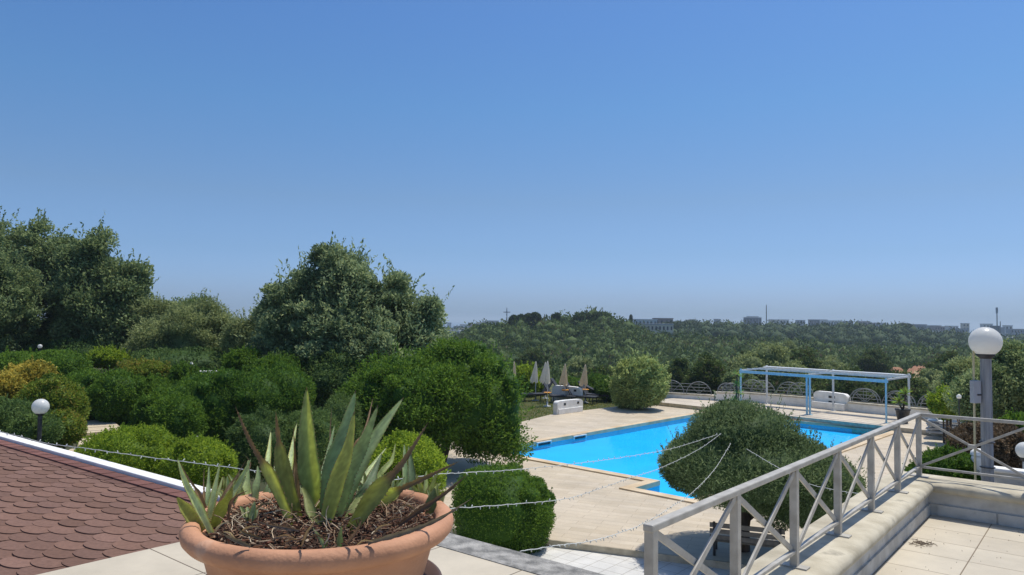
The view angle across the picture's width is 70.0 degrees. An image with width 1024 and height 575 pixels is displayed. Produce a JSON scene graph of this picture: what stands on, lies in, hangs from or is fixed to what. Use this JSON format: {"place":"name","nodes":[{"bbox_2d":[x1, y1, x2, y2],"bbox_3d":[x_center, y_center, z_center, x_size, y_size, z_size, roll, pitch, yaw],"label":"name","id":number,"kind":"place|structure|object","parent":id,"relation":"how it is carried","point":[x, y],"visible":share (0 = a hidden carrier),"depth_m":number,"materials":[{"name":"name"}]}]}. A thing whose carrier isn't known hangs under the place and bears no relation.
{"place":"outdoors","nodes":[
{"label":"outdoors","id":0,"kind":"place"},
{"bbox_2d":[86,420,118,434],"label":"path","id":1,"kind":"structure","parent":0,"point":[95,427],"depth_m":25.98,"materials":[{"name":"beige stone"}]},
{"bbox_2d":[38,542,535,574],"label":"terrace floor","id":2,"kind":"structure","parent":0,"point":[173,559],"depth_m":5.16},
{"bbox_2d":[436,533,603,574],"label":"kerb","id":3,"kind":"structure","parent":2,"relation":"on","point":[529,563],"depth_m":5.36,"materials":[{"name":"stone"}]},
{"bbox_2d":[520,443,730,551],"bbox_3d":[2.258,2.885,10.495,0.206,1.045,10.224,0,-3,25],"label":"light string","id":4,"kind":"object","parent":3,"relation":"attached to","point":[622,529],"visible":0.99,"depth_m":7.86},
{"bbox_2d":[61,339,793,561],"bbox_3d":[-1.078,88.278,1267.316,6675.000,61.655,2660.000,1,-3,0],"label":"ground","id":5,"kind":"structure","parent":0,"point":[263,485],"depth_m":23.20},
{"bbox_2d":[0,368,30,398],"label":"shrub","id":6,"kind":"object","parent":5,"relation":"on","point":[11,384],"visible":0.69,"depth_m":19.68,"materials":[{"name":"yellow plant"}]},
{"bbox_2d":[0,234,54,352],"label":"holm oak","id":7,"kind":"object","parent":5,"relation":"on","point":[19,292],"visible":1,"depth_m":38.83,"materials":[{"name":"green plant"}]},
{"bbox_2d":[0,394,65,445],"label":"shrub","id":8,"kind":"object","parent":5,"relation":"on","point":[19,417],"visible":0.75,"depth_m":16.80,"materials":[{"name":"green plant"}]},
{"bbox_2d":[3,355,65,382],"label":"shrub","id":9,"kind":"object","parent":5,"relation":"on","point":[35,369],"visible":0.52,"depth_m":20.61,"materials":[{"name":"yellow plant"}]},
{"bbox_2d":[31,399,49,442],"bbox_3d":[-10.584,3.890,16.336,0.350,2.789,0.350,1,-3,0],"label":"globe lamp","id":10,"kind":"object","parent":5,"relation":"on","point":[40,408],"visible":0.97,"depth_m":16.32,"materials":[{"name":"white"}]},
{"bbox_2d":[0,206,84,340],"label":"holm oak","id":11,"kind":"object","parent":5,"relation":"on","point":[31,240],"visible":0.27,"depth_m":43.32,"materials":[{"name":"green plant"}]},
{"bbox_2d":[0,345,93,376],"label":"shrub","id":12,"kind":"object","parent":5,"relation":"on","point":[64,361],"visible":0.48,"depth_m":32.13,"materials":[{"name":"green plant"}]},
{"bbox_2d":[11,369,91,448],"bbox_3d":[-12.057,3.713,18.990,1.943,3.148,2.814,2,-3,-27],"label":"shrub","id":13,"kind":"object","parent":5,"relation":"on","point":[68,398],"visible":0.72,"depth_m":18.68,"materials":[{"name":"green plant"}]},
{"bbox_2d":[39,210,158,345],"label":"holm oak","id":14,"kind":"object","parent":5,"relation":"on","point":[96,286],"visible":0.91,"depth_m":40.88,"materials":[{"name":"green plant"}]},
{"bbox_2d":[63,365,144,424],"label":"shrub","id":15,"kind":"object","parent":5,"relation":"on","point":[115,394],"visible":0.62,"depth_m":26.89,"materials":[{"name":"green plant"}]},
{"bbox_2d":[86,344,131,371],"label":"shrub","id":16,"kind":"object","parent":5,"relation":"on","point":[105,358],"visible":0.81,"depth_m":35.32,"materials":[{"name":"green plant"}]},
{"bbox_2d":[0,432,219,574],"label":"shingle roof","id":17,"kind":"structure","parent":5,"relation":"on","point":[60,508],"depth_m":6.79,"materials":[{"name":"tile"}]},
{"bbox_2d":[0,333,228,377],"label":"shrub","id":18,"kind":"object","parent":5,"relation":"on","point":[211,359],"visible":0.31,"depth_m":36.47,"materials":[{"name":"green plant"}]},
{"bbox_2d":[73,421,181,473],"bbox_3d":[-8.963,4.325,16.863,2.305,2.488,2.435,1,-3,0],"label":"shrub","id":19,"kind":"object","parent":5,"relation":"on","point":[144,439],"visible":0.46,"depth_m":16.38,"materials":[{"name":"green plant"}]},
{"bbox_2d":[116,355,171,376],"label":"shrub","id":20,"kind":"object","parent":5,"relation":"on","point":[144,367],"visible":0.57,"depth_m":31.29,"materials":[{"name":"green plant"}]},
{"bbox_2d":[135,372,178,395],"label":"shrub","id":21,"kind":"object","parent":5,"relation":"on","point":[151,382],"visible":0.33,"depth_m":28.47,"materials":[{"name":"green plant"}]},
{"bbox_2d":[127,386,209,440],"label":"shrub","id":22,"kind":"object","parent":5,"relation":"on","point":[181,414],"visible":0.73,"depth_m":22.05,"materials":[{"name":"green plant"}]},
{"bbox_2d":[120,288,240,358],"bbox_3d":[-18.396,2.602,39.906,9.415,5.188,5.689,-1,-3,28],"label":"olive tree","id":23,"kind":"object","parent":5,"relation":"on","point":[170,323],"visible":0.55,"depth_m":38.08,"materials":[{"name":"green plant"}]},
{"bbox_2d":[168,359,200,385],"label":"shrub","id":24,"kind":"object","parent":5,"relation":"on","point":[182,369],"visible":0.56,"depth_m":29.48,"materials":[{"name":"green plant"}]},
{"bbox_2d":[153,431,239,489],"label":"shrub","id":25,"kind":"object","parent":5,"relation":"on","point":[202,449],"visible":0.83,"depth_m":15.80,"materials":[{"name":"green plant"}]},
{"bbox_2d":[214,303,260,357],"bbox_3d":[-13.339,3.014,36.945,3.031,4.546,2.826,1,-3,0],"label":"olive tree","id":26,"kind":"object","parent":5,"relation":"on","point":[245,327],"visible":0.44,"depth_m":36.26,"materials":[{"name":"green plant"}]},
{"bbox_2d":[220,343,262,370],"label":"shrub","id":27,"kind":"object","parent":5,"relation":"on","point":[237,358],"visible":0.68,"depth_m":30.30,"materials":[{"name":"green plant"}]},
{"bbox_2d":[168,360,317,446],"bbox_3d":[-9.304,4.121,25.217,5.062,3.316,3.447,2,-3,-22],"label":"shrub","id":28,"kind":"object","parent":5,"relation":"on","point":[222,394],"visible":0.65,"depth_m":24.37,"materials":[{"name":"green plant"}]},
{"bbox_2d":[245,351,303,371],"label":"shrub","id":29,"kind":"object","parent":5,"relation":"on","point":[269,360],"visible":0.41,"depth_m":29.03,"materials":[{"name":"green plant"}]},
{"bbox_2d":[221,388,363,482],"bbox_3d":[-5.342,4.580,19.970,2.770,3.384,5.073,-1,-3,28],"label":"shrub","id":30,"kind":"object","parent":5,"relation":"on","point":[260,425],"visible":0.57,"depth_m":18.70,"materials":[{"name":"green plant"}]},
{"bbox_2d":[244,343,362,418],"bbox_3d":[-8.594,4.236,30.742,6.136,3.922,4.459,1,-3,0],"label":"shrub","id":31,"kind":"object","parent":5,"relation":"on","point":[328,373],"visible":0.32,"depth_m":29.49,"materials":[{"name":"green plant"}]},
{"bbox_2d":[234,231,455,370],"bbox_3d":[-7.447,1.907,32.610,9.800,9.000,6.262,1,-3,0],"label":"holm oak","id":32,"kind":"object","parent":5,"relation":"on","point":[340,297],"visible":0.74,"depth_m":31.79,"materials":[{"name":"green plant"}]},
{"bbox_2d":[367,428,450,493],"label":"shrub","id":33,"kind":"object","parent":5,"relation":"on","point":[427,456],"visible":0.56,"depth_m":14.51,"materials":[{"name":"green plant"}]},
{"bbox_2d":[523,312,541,324],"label":"umbrella pine","id":34,"kind":"object","parent":5,"relation":"on","point":[534,316],"visible":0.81,"depth_m":220.57,"materials":[{"name":"green plant"}]},
{"bbox_2d":[513,346,552,371],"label":"slope tree","id":35,"kind":"object","parent":5,"relation":"on","point":[531,354],"visible":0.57,"depth_m":108.39,"materials":[{"name":"green plant"}]},
{"bbox_2d":[559,355,593,377],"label":"slope tree","id":36,"kind":"object","parent":5,"relation":"on","point":[576,365],"visible":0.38,"depth_m":83.67,"materials":[{"name":"green plant"}]},
{"bbox_2d":[572,311,610,321],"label":"umbrella pine","id":37,"kind":"object","parent":5,"relation":"on","point":[579,316],"visible":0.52,"depth_m":219.41,"materials":[{"name":"green plant"}]},
{"bbox_2d":[579,364,612,377],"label":"slope tree","id":38,"kind":"object","parent":5,"relation":"on","point":[606,370],"visible":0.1,"depth_m":61.20,"materials":[{"name":"green plant"}]},
{"bbox_2d":[639,323,673,336],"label":"building","id":39,"kind":"structure","parent":5,"relation":"on","point":[664,327],"depth_m":329.31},
{"bbox_2d":[667,357,690,392],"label":"slope tree","id":40,"kind":"object","parent":5,"relation":"on","point":[678,369],"visible":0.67,"depth_m":70.56,"materials":[{"name":"green plant"}]},
{"bbox_2d":[680,351,729,393],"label":"slope tree","id":41,"kind":"object","parent":5,"relation":"on","point":[709,370],"visible":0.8,"depth_m":58.42,"materials":[{"name":"green plant"}]},
{"bbox_2d":[444,305,978,373],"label":"scrub","id":42,"kind":"object","parent":5,"relation":"on","point":[568,338],"visible":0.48,"depth_m":195.65,"materials":[{"name":"green plant"}]},
{"bbox_2d":[505,351,977,407],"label":"scrub","id":43,"kind":"object","parent":5,"relation":"on","point":[555,373],"visible":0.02,"depth_m":75.55,"materials":[{"name":"green plant"}]},
{"bbox_2d":[720,365,765,392],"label":"slope tree","id":44,"kind":"object","parent":5,"relation":"on","point":[729,378],"visible":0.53,"depth_m":56.55,"materials":[{"name":"green plant"}]},
{"bbox_2d":[727,340,810,393],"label":"slope tree","id":45,"kind":"object","parent":5,"relation":"on","point":[769,354],"visible":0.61,"depth_m":64.35,"materials":[{"name":"green plant"}]},
{"bbox_2d":[789,347,831,383],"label":"slope tree","id":46,"kind":"object","parent":5,"relation":"on","point":[806,356],"visible":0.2,"depth_m":76.74,"materials":[{"name":"green plant"}]},
{"bbox_2d":[643,319,1023,347],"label":"woodland","id":47,"kind":"object","parent":5,"relation":"on","point":[856,332],"visible":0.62,"depth_m":363.12,"materials":[{"name":"green plant"}]},
{"bbox_2d":[819,354,848,370],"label":"slope tree","id":48,"kind":"object","parent":5,"relation":"on","point":[834,364],"visible":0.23,"depth_m":93.68,"materials":[{"name":"green plant"}]},
{"bbox_2d":[812,366,876,402],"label":"slope tree","id":49,"kind":"object","parent":5,"relation":"on","point":[843,386],"visible":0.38,"depth_m":60.22,"materials":[{"name":"green plant"}]},
{"bbox_2d":[853,348,896,385],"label":"slope tree","id":50,"kind":"object","parent":5,"relation":"on","point":[875,360],"visible":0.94,"depth_m":118.10,"materials":[{"name":"green plant"}]},
{"bbox_2d":[870,370,931,407],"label":"slope tree","id":51,"kind":"object","parent":5,"relation":"on","point":[919,389],"visible":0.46,"depth_m":58.33,"materials":[{"name":"green plant"}]},
{"bbox_2d":[917,366,941,390],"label":"slope tree","id":52,"kind":"object","parent":5,"relation":"on","point":[929,376],"visible":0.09,"depth_m":69.17,"materials":[{"name":"green plant"}]},
{"bbox_2d":[915,350,958,375],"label":"slope tree","id":53,"kind":"object","parent":5,"relation":"on","point":[937,363],"visible":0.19,"depth_m":79.26,"materials":[{"name":"green plant"}]},
{"bbox_2d":[928,353,979,392],"bbox_3d":[20.938,5.365,33.823,2.893,4.731,2.911,1,-3,0],"label":"olive tree","id":54,"kind":"object","parent":5,"relation":"on","point":[956,367],"visible":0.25,"depth_m":33.88,"materials":[{"name":"green plant"}]},
{"bbox_2d":[993,407,1023,431],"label":"shrub","id":55,"kind":"object","parent":5,"relation":"on","point":[1016,416],"visible":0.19,"depth_m":11.93,"materials":[{"name":"green plant"}]},
{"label":"garden bed","id":56,"kind":"structure","parent":5,"relation":"on","visible":0},
{"bbox_2d":[902,440,980,480],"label":"shrub","id":57,"kind":"object","parent":56,"relation":"on","point":[962,461],"visible":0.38,"depth_m":8.73,"materials":[{"name":"green plant"}]},
{"bbox_2d":[970,448,980,476],"bbox_3d":[5.537,2.088,8.668,0.180,0.360,0.180,-1,-3,39],"label":"garden post","id":58,"kind":"object","parent":56,"relation":"on","point":[978,459],"visible":0.42,"depth_m":8.61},
{"bbox_2d":[944,419,1023,468],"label":"shrub","id":59,"kind":"object","parent":56,"relation":"on","point":[1004,451],"visible":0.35,"depth_m":9.99,"materials":[{"name":"brown plant"}]},
{"bbox_2d":[968,327,1002,481],"bbox_3d":[5.160,1.331,7.951,0.320,1.800,0.320,1,-3,0],"label":"globe lamp","id":60,"kind":"object","parent":56,"relation":"on","point":[985,344],"visible":1,"depth_m":7.90,"materials":[{"name":"white frosted glass"},{"name":"grey painted metal"}]},
{"bbox_2d":[970,351,981,479],"bbox_3d":[5.042,1.462,7.941,0.092,1.534,0.070,1,-3,-10],"label":"electrical conduit box","id":61,"kind":"object","parent":60,"relation":"attached to","point":[975,391],"visible":0.93,"depth_m":7.94,"materials":[{"name":"metal"}]},
{"bbox_2d":[994,466,1023,485],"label":"garden wall","id":62,"kind":"structure","parent":56,"relation":"on","point":[1002,471],"depth_m":8.02,"materials":[{"name":"paint"}]},
{"bbox_2d":[380,383,614,441],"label":"lawn","id":63,"kind":"structure","parent":0,"point":[551,411],"depth_m":44.32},
{"bbox_2d":[515,360,550,396],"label":"shrub","id":64,"kind":"object","parent":63,"relation":"on","point":[527,368],"visible":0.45,"depth_m":49.11,"materials":[{"name":"green plant"}]},
{"bbox_2d":[541,361,550,406],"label":"parasol","id":65,"kind":"object","parent":63,"relation":"on","point":[546,377],"visible":1,"depth_m":43.77,"materials":[{"name":"white fabric"}]},
{"bbox_2d":[518,396,616,421],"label":"grass","id":66,"kind":"structure","parent":63,"relation":"on","point":[585,406],"depth_m":44.08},
{"bbox_2d":[552,385,582,400],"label":"seat wall","id":67,"kind":"structure","parent":63,"relation":"on","point":[574,390],"depth_m":46.15,"materials":[{"name":"concrete"}]},
{"bbox_2d":[554,368,612,401],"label":"shrub","id":68,"kind":"object","parent":63,"relation":"on","point":[598,382],"visible":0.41,"depth_m":49.69,"materials":[{"name":"green plant"}]},
{"bbox_2d":[579,364,588,402],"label":"parasol","id":69,"kind":"object","parent":63,"relation":"on","point":[584,380],"visible":0.96,"depth_m":45.98,"materials":[{"name":"beige fabric"}]},
{"bbox_2d":[0,0,1023,326],"label":"sky","id":70,"kind":"structure","parent":0,"point":[839,160],"materials":[{"name":"blue"}]},
{"bbox_2d":[39,316,1023,333],"bbox_3d":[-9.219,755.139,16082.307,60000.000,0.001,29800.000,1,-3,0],"label":"sea","id":71,"kind":"structure","parent":0,"point":[455,322],"depth_m":12004.49,"materials":[{"name":"blue liquid"}]},
{"bbox_2d":[527,540,729,574],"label":"plaza","id":72,"kind":"structure","parent":0,"point":[605,564],"depth_m":15.90,"materials":[{"name":"white tile"}]},
{"bbox_2d":[449,459,556,553],"bbox_3d":[-0.225,5.214,17.094,2.587,2.303,2.598,1,-3,0],"label":"shrub","id":73,"kind":"object","parent":72,"relation":"on","point":[520,527],"visible":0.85,"depth_m":16.35,"materials":[{"name":"green plant"}]},
{"bbox_2d":[450,528,746,569],"bbox_3d":[9.116,5.941,13.858,26.507,0.196,0.019,0,-3,21],"label":"deck step","id":74,"kind":"object","parent":72,"relation":"on","point":[640,554],"depth_m":16.38,"materials":[{"name":"stone"}]},
{"bbox_2d":[710,521,784,560],"bbox_3d":[5.158,5.587,16.028,1.550,0.911,0.705,0,-3,20],"label":"bench","id":75,"kind":"object","parent":72,"relation":"on","point":[751,541],"visible":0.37,"depth_m":15.79,"materials":[{"name":"brown wood"}]},
{"bbox_2d":[741,470,1023,574],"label":"parapet wall","id":76,"kind":"structure","parent":72,"relation":"on","point":[872,544],"depth_m":5.88,"materials":[{"name":"paint"}]},
{"bbox_2d":[643,412,1023,574],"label":"railing","id":77,"kind":"object","parent":76,"relation":"on","point":[653,535],"visible":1,"depth_m":4.45,"materials":[{"name":"paint"}]},
{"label":"tree pit","id":78,"kind":"structure","parent":72,"relation":"on","visible":0},
{"bbox_2d":[656,385,866,552],"bbox_3d":[5.571,4.142,16.369,4.579,3.887,4.156,-1,-3,30],"label":"topiary tree","id":79,"kind":"object","parent":78,"relation":"on","point":[770,435],"visible":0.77,"depth_m":15.57,"materials":[{"name":"green plant"}]},
{"bbox_2d":[0,430,716,479],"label":"light string","id":80,"kind":"object","parent":79,"relation":"hanging from","point":[394,479],"visible":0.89,"depth_m":8.93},
{"bbox_2d":[450,434,719,510],"bbox_3d":[1.628,2.676,10.736,0.622,0.911,10.237,-1,-3,31],"label":"light string","id":81,"kind":"object","parent":79,"relation":"attached to","point":[574,496],"visible":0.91,"depth_m":8.50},
{"bbox_2d":[438,405,944,563],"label":"pool deck","id":82,"kind":"structure","parent":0,"point":[607,510],"depth_m":21.15,"materials":[{"name":"stone"}]},
{"bbox_2d":[333,328,539,466],"bbox_3d":[-2.758,3.841,25.295,6.666,4.888,6.244,2,-3,-22],"label":"pistachio tree","id":83,"kind":"object","parent":82,"relation":"on","point":[456,393],"visible":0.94,"depth_m":23.84,"materials":[{"name":"green plant"}]},
{"bbox_2d":[553,399,582,414],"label":"seat wall","id":84,"kind":"structure","parent":82,"relation":"on","point":[567,406],"depth_m":40.43,"materials":[{"name":"concrete"}]},
{"bbox_2d":[605,348,671,409],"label":"shrub","id":85,"kind":"object","parent":82,"relation":"on","point":[642,381],"visible":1,"depth_m":41.92,"materials":[{"name":"green plant"}]},
{"bbox_2d":[513,418,861,498],"bbox_3d":[8.222,6.772,31.331,9.621,0.320,19.359,-2,-3,43],"label":"pool basin","id":86,"kind":"object","parent":82,"relation":"in","point":[632,442],"visible":0.16,"depth_m":31.31,"materials":[{"name":"paint"}]},
{"bbox_2d":[498,413,893,503],"bbox_3d":[8.223,6.639,31.337,10.301,0.145,20.039,-2,-3,43],"label":"pool coping","id":87,"kind":"object","parent":82,"relation":"on","point":[642,485],"visible":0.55,"depth_m":30.07,"materials":[{"name":"stone"}]},
{"bbox_2d":[656,394,952,436],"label":"platform","id":88,"kind":"structure","parent":82,"relation":"on","point":[862,421],"depth_m":38.73,"materials":[{"name":"tile"}]},
{"bbox_2d":[664,392,714,399],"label":"wall","id":89,"kind":"structure","parent":88,"relation":"on","point":[689,396],"depth_m":46.70,"materials":[{"name":"stone"}]},
{"bbox_2d":[671,380,711,394],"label":"arched railing","id":90,"kind":"object","parent":89,"relation":"on","point":[688,387],"visible":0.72,"depth_m":46.92,"materials":[{"name":"grey metal"}]},
{"bbox_2d":[742,392,813,406],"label":"platform wall","id":91,"kind":"structure","parent":88,"relation":"on","point":[791,400],"depth_m":44.16,"materials":[{"name":"stone"}]},
{"bbox_2d":[776,382,813,395],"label":"arched railing","id":92,"kind":"object","parent":91,"relation":"on","point":[789,393],"visible":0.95,"depth_m":43.83,"materials":[{"name":"grey metal"}]},
{"bbox_2d":[739,365,910,423],"bbox_3d":[17.043,5.734,40.385,3.110,2.340,8.296,3,-3,-41],"label":"pergola","id":93,"kind":"object","parent":88,"relation":"on","point":[813,374],"visible":0.94,"depth_m":39.52,"materials":[{"name":"blue metal"}]},
{"bbox_2d":[812,391,850,410],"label":"seat wall","id":94,"kind":"structure","parent":88,"relation":"on","point":[822,399],"depth_m":41.88,"materials":[{"name":"concrete"}]},
{"bbox_2d":[891,385,912,423],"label":"potted yucca","id":95,"kind":"object","parent":88,"relation":"on","point":[902,412],"visible":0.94,"depth_m":36.49,"materials":[{"name":"plant"}]},
{"bbox_2d":[847,402,958,420],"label":"platform wall","id":96,"kind":"structure","parent":88,"relation":"on","point":[871,408],"depth_m":39.92,"materials":[{"name":"stone"}]},
{"bbox_2d":[849,388,880,403],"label":"arched railing","id":97,"kind":"object","parent":96,"relation":"on","point":[866,391],"visible":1,"depth_m":40.65,"materials":[{"name":"grey metal"}]},
{"bbox_2d":[925,381,960,443],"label":"shrub","id":98,"kind":"object","parent":82,"relation":"on","point":[935,403],"visible":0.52,"depth_m":31.68,"materials":[{"name":"green plant"}]},
{"bbox_2d":[941,338,1023,423],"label":"carob tree","id":99,"kind":"object","parent":82,"relation":"on","point":[1007,376],"visible":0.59,"depth_m":26.31,"materials":[{"name":"green plant"}]},
{"bbox_2d":[872,515,1023,574],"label":"terrace floor","id":100,"kind":"structure","parent":0,"point":[962,540],"depth_m":5.68,"materials":[{"name":"tile"}]},
{"bbox_3d":[-0.638,1.441,2.397,0.520,0.820,0.520,1,-3,0],"label":"pedestal","id":101,"kind":"object","parent":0,"visible":0},
{"bbox_2d":[423,560,441,574],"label":"saucer","id":102,"kind":"object","parent":101,"relation":"on","point":[431,568],"visible":0.12,"depth_m":2.57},
{"bbox_2d":[179,486,453,574],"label":"planter","id":103,"kind":"object","parent":102,"relation":"on","point":[218,553],"visible":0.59,"depth_m":2.18,"materials":[{"name":"ceramic"}]},
{"bbox_2d":[176,458,250,535],"bbox_3d":[-0.998,0.659,2.460,0.228,0.243,0.411,2,-3,-22],"label":"agave","id":104,"kind":"object","parent":103,"relation":"in","point":[197,512],"visible":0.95,"depth_m":2.33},
{"bbox_2d":[218,474,245,504],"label":"agave","id":105,"kind":"object","parent":103,"relation":"in","point":[226,482],"visible":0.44,"depth_m":2.58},
{"bbox_2d":[240,501,258,521],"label":"agave","id":106,"kind":"object","parent":103,"relation":"on","point":[252,513],"visible":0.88,"depth_m":2.38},
{"bbox_2d":[228,454,270,499],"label":"agave","id":107,"kind":"object","parent":103,"relation":"in","point":[255,489],"visible":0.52,"depth_m":2.69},
{"bbox_2d":[236,387,456,533],"bbox_3d":[-0.621,0.577,2.748,0.868,0.446,0.910,1,-3,0],"label":"agave","id":108,"kind":"object","parent":103,"relation":"in","point":[334,481],"visible":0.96,"depth_m":2.46,"materials":[{"name":"plant"}]},
{"bbox_2d":[402,444,415,490],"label":"agave","id":109,"kind":"object","parent":103,"relation":"in","point":[408,472],"visible":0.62,"depth_m":2.88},
{"bbox_2d":[368,498,471,544],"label":"withered leaf","id":110,"kind":"object","parent":103,"relation":"on","point":[402,533],"visible":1,"depth_m":2.05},
{"bbox_2d":[411,470,441,514],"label":"agave","id":111,"kind":"object","parent":103,"relation":"in","point":[422,488],"visible":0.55,"depth_m":2.74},
{"bbox_2d":[397,474,467,525],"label":"withered leaf","id":112,"kind":"object","parent":103,"relation":"on","point":[421,509],"visible":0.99,"depth_m":2.25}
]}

